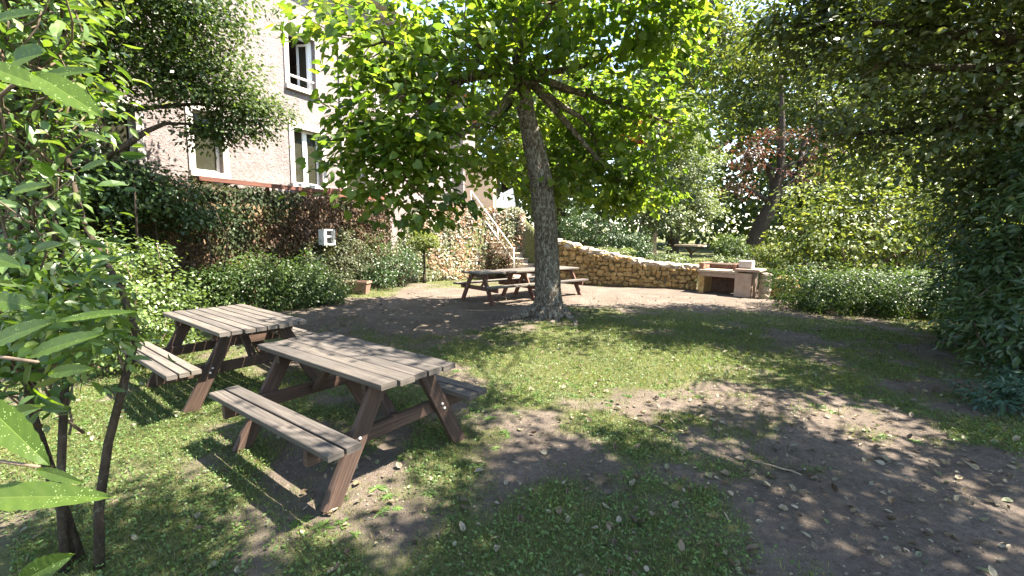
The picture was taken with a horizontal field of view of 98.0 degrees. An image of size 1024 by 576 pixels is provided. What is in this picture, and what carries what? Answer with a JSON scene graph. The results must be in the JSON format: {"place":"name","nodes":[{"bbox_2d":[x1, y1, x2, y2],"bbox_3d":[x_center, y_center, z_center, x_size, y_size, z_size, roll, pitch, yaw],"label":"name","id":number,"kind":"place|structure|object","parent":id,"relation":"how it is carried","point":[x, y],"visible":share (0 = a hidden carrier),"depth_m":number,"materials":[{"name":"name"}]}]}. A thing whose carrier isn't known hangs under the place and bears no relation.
{"place":"outdoors","nodes":[
{"label":"outdoors","id":0,"kind":"place"},
{"bbox_2d":[0,213,1023,575],"bbox_3d":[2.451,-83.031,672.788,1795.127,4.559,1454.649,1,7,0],"label":"ground","id":1,"kind":"structure","parent":0,"point":[868,501],"depth_m":3.32,"materials":[{"name":"brown soil"}]},
{"bbox_2d":[0,0,175,575],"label":"foreground laurel","id":2,"kind":"object","parent":1,"relation":"on","point":[51,320],"visible":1,"depth_m":1.83,"materials":[{"name":"green plant"}]},
{"bbox_2d":[12,220,211,377],"bbox_3d":[-5.141,0.081,5.533,2.850,1.868,1.943,3,7,21],"label":"round bush","id":3,"kind":"object","parent":1,"relation":"on","point":[156,327],"visible":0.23,"depth_m":5.54,"materials":[{"name":"green plant"}]},
{"bbox_2d":[0,131,246,318],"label":"evergreen arbour","id":4,"kind":"object","parent":1,"relation":"on","point":[148,192],"visible":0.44,"depth_m":7.71,"materials":[{"name":"green plant"}]},
{"bbox_2d":[0,0,305,255],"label":"maple tree","id":5,"kind":"object","parent":1,"relation":"on","point":[188,17],"visible":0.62,"depth_m":7.47,"materials":[{"name":"green plant"}]},
{"bbox_2d":[2,159,393,310],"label":"terrace wall","id":6,"kind":"structure","parent":1,"relation":"on","point":[270,234],"depth_m":10.36,"materials":[{"name":"brown plant"}]},
{"bbox_2d":[196,176,385,201],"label":"terrace beam","id":7,"kind":"structure","parent":6,"relation":"attached to","point":[267,186],"depth_m":10.60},
{"bbox_2d":[318,229,335,244],"bbox_3d":[-4.944,-1.358,11.901,0.220,0.420,0.360,4,8,28],"label":"utility box","id":8,"kind":"object","parent":6,"relation":"attached to","point":[326,233],"visible":0.96,"depth_m":11.79,"materials":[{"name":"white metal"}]},
{"bbox_2d":[117,304,319,413],"bbox_3d":[-3.042,0.697,4.894,1.649,0.790,1.654,6,9,37],"label":"picnic table","id":9,"kind":"object","parent":1,"relation":"on","point":[248,327],"visible":0.88,"depth_m":4.55,"materials":[{"name":"brown wood"}]},
{"bbox_2d":[0,0,455,256],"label":"house","id":10,"kind":"structure","parent":1,"relation":"on","point":[273,163],"depth_m":11.39,"materials":[{"name":"beige paint"}]},
{"bbox_2d":[57,93,146,170],"bbox_3d":[-7.796,-2.957,8.349,0.867,1.450,1.348,1,7,0],"label":"window","id":11,"kind":"structure","parent":10,"relation":"in","point":[125,135],"depth_m":8.83,"materials":[{"name":"white stone"}]},
{"bbox_2d":[184,102,231,178],"bbox_3d":[-6.990,-3.306,10.121,0.452,1.570,0.860,4,8,28],"label":"window","id":12,"kind":"structure","parent":10,"relation":"in","point":[202,165],"depth_m":10.14,"materials":[{"name":"white plastic"}]},
{"bbox_2d":[283,23,320,98],"bbox_3d":[-5.845,-6.091,12.080,0.615,1.610,1.080,4,8,28],"label":"window","id":13,"kind":"structure","parent":10,"relation":"in","point":[303,51],"depth_m":12.33,"materials":[{"name":"white plastic"}]},
{"bbox_2d":[288,121,328,188],"bbox_3d":[-5.797,-3.617,12.404,0.595,1.720,1.146,4,8,23],"label":"window","id":14,"kind":"structure","parent":10,"relation":"in","point":[301,143],"depth_m":12.35,"materials":[{"name":"white plastic"}]},
{"bbox_2d":[341,132,368,190],"bbox_3d":[-5.004,-3.904,13.881,0.550,2.050,1.064,4,8,25],"label":"window","id":15,"kind":"structure","parent":10,"relation":"in","point":[353,188],"depth_m":14.00,"materials":[{"name":"white stone"}]},
{"bbox_2d":[375,77,398,117],"bbox_3d":[-4.276,-6.548,14.885,0.607,1.630,1.166,4,8,22],"label":"window","id":16,"kind":"structure","parent":10,"relation":"in","point":[378,99],"depth_m":14.73,"materials":[{"name":"white stone"}]},
{"bbox_2d":[171,245,363,311],"bbox_3d":[-5.039,-0.205,9.512,3.776,1.436,1.789,-4,9,-35],"label":"hedge","id":17,"kind":"object","parent":1,"relation":"on","point":[234,279],"visible":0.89,"depth_m":9.17,"materials":[{"name":"green plant"}]},
{"bbox_2d":[285,225,379,292],"bbox_3d":[-5.145,-0.807,12.152,2.757,2.053,2.539,1,7,0],"label":"dark shrub","id":18,"kind":"object","parent":1,"relation":"on","point":[351,274],"visible":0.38,"depth_m":12.14,"materials":[{"name":"green plant"}]},
{"bbox_2d":[209,332,486,512],"bbox_3d":[-1.259,0.892,3.483,1.635,0.791,1.378,6,9,36],"label":"picnic table","id":19,"kind":"object","parent":1,"relation":"on","point":[367,373],"visible":0.98,"depth_m":3.21,"materials":[{"name":"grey wood"}]},
{"bbox_2d":[342,280,371,294],"bbox_3d":[-4.200,-0.013,12.095,0.700,0.350,0.340,2,7,7],"label":"planter","id":20,"kind":"object","parent":1,"relation":"on","point":[365,287],"visible":0.68,"depth_m":11.96,"materials":[{"name":"ceramic"}]},
{"bbox_2d":[354,230,423,290],"bbox_3d":[-3.873,-0.841,13.371,2.173,1.812,2.163,1,7,0],"label":"dark shrub","id":21,"kind":"object","parent":1,"relation":"on","point":[378,270],"visible":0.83,"depth_m":13.27,"materials":[{"name":"green plant"}]},
{"bbox_2d":[407,230,439,282],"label":"standard shrub","id":22,"kind":"object","parent":1,"relation":"on","point":[427,243],"visible":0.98,"depth_m":14.65,"materials":[{"name":"green plant"}]},
{"bbox_2d":[391,204,525,282],"bbox_3d":[-2.168,-1.752,16.538,6.346,2.983,2.555,-2,7,-21],"label":"bank creeper","id":23,"kind":"object","parent":1,"relation":"on","point":[433,275],"visible":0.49,"depth_m":16.54,"materials":[{"name":"green plant"}]},
{"bbox_2d":[445,90,496,208],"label":"garden wing","id":24,"kind":"structure","parent":1,"relation":"on","point":[487,202],"depth_m":20.20,"materials":[{"name":"beige paint"}]},
{"bbox_2d":[445,159,451,192],"bbox_3d":[-3.091,-4.972,19.530,0.900,1.600,0.070,1,7,0],"label":"window","id":25,"kind":"structure","parent":24,"relation":"in","point":[446,159],"depth_m":19.53,"materials":[{"name":"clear glass"}]},
{"bbox_2d":[453,268,534,305],"bbox_3d":[-0.341,-0.041,11.177,1.766,0.792,1.464,-5,9,-41],"label":"picnic table","id":26,"kind":"object","parent":1,"relation":"on","point":[506,283],"visible":0.96,"depth_m":11.01,"materials":[{"name":"brown wood"}]},
{"bbox_2d":[249,0,746,325],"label":"linden tree","id":27,"kind":"object","parent":1,"relation":"on","point":[424,133],"visible":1,"depth_m":7.29,"materials":[{"name":"green plant"}]},
{"bbox_2d":[478,235,523,278],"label":"bank shrub","id":28,"kind":"object","parent":1,"relation":"on","point":[497,261],"visible":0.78,"depth_m":15.96,"materials":[{"name":"green plant"}]},
{"bbox_2d":[482,111,528,202],"bbox_3d":[0.175,-6.135,26.365,4.273,8.567,3.817,-2,8,-22],"label":"broad tree","id":29,"kind":"object","parent":1,"relation":"on","point":[505,188],"visible":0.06,"depth_m":26.11,"materials":[{"name":"green plant"}]},
{"bbox_2d":[496,188,515,207],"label":"white gable wall","id":30,"kind":"structure","parent":1,"relation":"on","point":[505,202],"depth_m":19.87,"materials":[{"name":"white paint"}]},
{"bbox_2d":[0,237,1023,575],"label":"grass","id":31,"kind":"structure","parent":1,"relation":"on","point":[424,441],"depth_m":3.78,"materials":[{"name":"green plant"}]},
{"bbox_2d":[0,313,1023,575],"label":"clover","id":32,"kind":"object","parent":1,"relation":"on","point":[434,493],"visible":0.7,"depth_m":3.18,"materials":[{"name":"green plant"}]},
{"bbox_2d":[490,242,534,280],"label":"garden stairs","id":33,"kind":"structure","parent":1,"relation":"on","point":[519,255],"depth_m":16.54,"materials":[{"name":"grey stone"}]},
{"bbox_2d":[471,191,514,275],"bbox_3d":[-0.831,-2.255,17.187,0.044,3.250,3.999,-3,8,-27],"label":"stair rail","id":34,"kind":"object","parent":33,"relation":"on","point":[497,231],"visible":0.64,"depth_m":16.61,"materials":[{"name":"white metal"}]},
{"bbox_2d":[6,293,1023,575],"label":"leaf litter","id":35,"kind":"object","parent":1,"relation":"on","point":[880,459],"visible":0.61,"depth_m":3.17,"materials":[{"name":"plant"}]},
{"bbox_2d":[512,266,588,294],"bbox_3d":[0.990,-0.166,12.328,1.762,0.792,1.464,-5,9,-41],"label":"picnic table","id":36,"kind":"object","parent":1,"relation":"on","point":[574,281],"visible":0.3,"depth_m":12.31,"materials":[{"name":"brown wood"}]},
{"bbox_2d":[502,90,619,239],"bbox_3d":[2.771,-6.146,24.373,7.383,9.130,5.657,1,7,0],"label":"broad tree","id":37,"kind":"object","parent":1,"relation":"on","point":[560,210],"visible":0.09,"depth_m":23.91,"materials":[{"name":"green plant"}]},
{"bbox_2d":[557,202,603,245],"bbox_3d":[2.467,-2.203,16.616,1.922,2.083,1.716,-3,8,-27],"label":"round shrub","id":38,"kind":"object","parent":1,"relation":"on","point":[576,233],"visible":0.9,"depth_m":16.46,"materials":[{"name":"green plant"}]},
{"bbox_2d":[581,218,657,259],"bbox_3d":[3.985,-1.768,16.643,2.839,1.910,1.818,2,7,12],"label":"flowering shrub","id":39,"kind":"object","parent":1,"relation":"on","point":[637,241],"visible":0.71,"depth_m":16.35,"materials":[{"name":"green plant"}]},
{"bbox_2d":[602,245,636,257],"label":"edging plant","id":40,"kind":"object","parent":1,"relation":"on","point":[622,251],"visible":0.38,"depth_m":15.42,"materials":[{"name":"green plant"}]},
{"bbox_2d":[558,238,698,289],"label":"rubble wall","id":41,"kind":"structure","parent":1,"relation":"on","point":[600,267],"depth_m":14.51,"materials":[{"name":"stone"}]},
{"bbox_2d":[614,119,673,256],"bbox_3d":[6.392,-4.696,21.675,3.877,7.000,2.846,1,7,0],"label":"orange tipped tree","id":42,"kind":"object","parent":1,"relation":"on","point":[641,142],"visible":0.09,"depth_m":22.10,"materials":[{"name":"green plant"}]},
{"bbox_2d":[628,417,665,431],"bbox_3d":[1.196,1.196,3.935,0.050,0.020,0.387,-5,9,-38],"label":"fallen stick","id":43,"kind":"object","parent":1,"relation":"on","point":[648,424],"visible":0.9,"depth_m":3.90,"materials":[{"name":"beige wood"}]},
{"bbox_2d":[602,93,738,259],"bbox_3d":[6.184,-4.283,17.662,5.272,6.549,3.807,-2,7,-19],"label":"olive toned tree","id":44,"kind":"object","parent":1,"relation":"on","point":[689,212],"visible":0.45,"depth_m":17.36,"materials":[{"name":"green plant"}]},
{"bbox_2d":[645,244,699,263],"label":"edging plant","id":45,"kind":"object","parent":1,"relation":"on","point":[670,256],"visible":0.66,"depth_m":14.91,"materials":[{"name":"green plant"}]},
{"bbox_2d":[674,244,706,261],"bbox_3d":[7.568,-1.468,18.951,1.360,0.740,0.800,1,7,0],"label":"garden table","id":46,"kind":"object","parent":1,"relation":"on","point":[689,249],"visible":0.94,"depth_m":18.78,"materials":[{"name":"wood"}]},
{"bbox_2d":[611,0,779,256],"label":"broad tree","id":47,"kind":"object","parent":1,"relation":"on","point":[709,35],"visible":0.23,"depth_m":22.54,"materials":[{"name":"green plant"}]},
{"bbox_2d":[421,0,1022,254],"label":"woodland","id":48,"kind":"object","parent":1,"relation":"on","point":[750,218],"visible":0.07,"depth_m":31.46,"materials":[{"name":"green plant"}]},
{"bbox_2d":[691,253,759,266],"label":"edging plant","id":49,"kind":"object","parent":1,"relation":"on","point":[722,260],"visible":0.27,"depth_m":14.12,"materials":[{"name":"green plant"}]},
{"bbox_2d":[706,233,757,262],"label":"box bush","id":50,"kind":"object","parent":1,"relation":"on","point":[737,251],"visible":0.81,"depth_m":17.47,"materials":[{"name":"green plant"}]},
{"bbox_2d":[697,260,800,298],"bbox_3d":[6.705,-0.279,12.670,2.558,1.012,1.010,7,9,40],"label":"barbecue","id":51,"kind":"object","parent":1,"relation":"on","point":[740,279],"visible":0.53,"depth_m":12.57,"materials":[{"name":"concrete"}]},
{"bbox_2d":[744,457,801,475],"bbox_3d":[1.885,1.288,3.228,0.365,0.017,0.036,6,9,38],"label":"fallen stick","id":52,"kind":"object","parent":1,"relation":"on","point":[774,466],"visible":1,"depth_m":3.21,"materials":[{"name":"grey wood"}]},
{"bbox_2d":[749,242,801,266],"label":"box bush","id":53,"kind":"object","parent":1,"relation":"on","point":[761,256],"visible":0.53,"depth_m":16.97,"materials":[{"name":"green plant"}]},
{"bbox_2d":[710,75,845,261],"bbox_3d":[11.583,-5.083,19.702,5.724,8.084,3.184,1,7,0],"label":"forked tree","id":54,"kind":"object","parent":1,"relation":"on","point":[760,225],"visible":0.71,"depth_m":19.45,"materials":[{"name":"brown plant"}]},
{"bbox_2d":[703,9,909,258],"bbox_3d":[15.281,-7.856,23.451,10.501,13.046,6.153,1,7,0],"label":"broad tree","id":55,"kind":"object","parent":1,"relation":"on","point":[755,107],"visible":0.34,"depth_m":23.18,"materials":[{"name":"green plant"}]},
{"bbox_2d":[759,254,964,319],"bbox_3d":[8.314,-0.028,9.939,4.842,1.311,2.563,3,7,15],"label":"clipped hedge","id":56,"kind":"object","parent":1,"relation":"on","point":[869,298],"visible":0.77,"depth_m":9.83,"materials":[{"name":"green plant"}]},
{"bbox_2d":[705,0,1023,265],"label":"dark tree","id":57,"kind":"object","parent":1,"relation":"on","point":[931,28],"visible":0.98,"depth_m":7.20,"materials":[{"name":"green plant"}]},
{"bbox_2d":[751,104,1023,288],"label":"yellow green shrub","id":58,"kind":"object","parent":1,"relation":"on","point":[850,234],"visible":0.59,"depth_m":12.81,"materials":[{"name":"green plant"}]},
{"bbox_2d":[833,41,1021,261],"bbox_3d":[20.511,-6.454,21.313,11.489,10.909,7.260,1,7,0],"label":"broad tree","id":59,"kind":"object","parent":1,"relation":"on","point":[886,104],"visible":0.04,"depth_m":20.19,"materials":[{"name":"green plant"}]},
{"bbox_2d":[902,134,1023,378],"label":"laurel shrub","id":60,"kind":"object","parent":1,"relation":"on","point":[987,296],"visible":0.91,"depth_m":6.09,"materials":[{"name":"green plant"}]},
{"bbox_2d":[928,356,1023,420],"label":"creeping plant","id":61,"kind":"object","parent":1,"relation":"on","point":[1014,393],"visible":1,"depth_m":4.45,"materials":[{"name":"green plant"}]},
{"bbox_2d":[389,0,967,231],"label":"sky","id":62,"kind":"structure","parent":0,"point":[435,2],"materials":[{"name":"white"}]}
]}

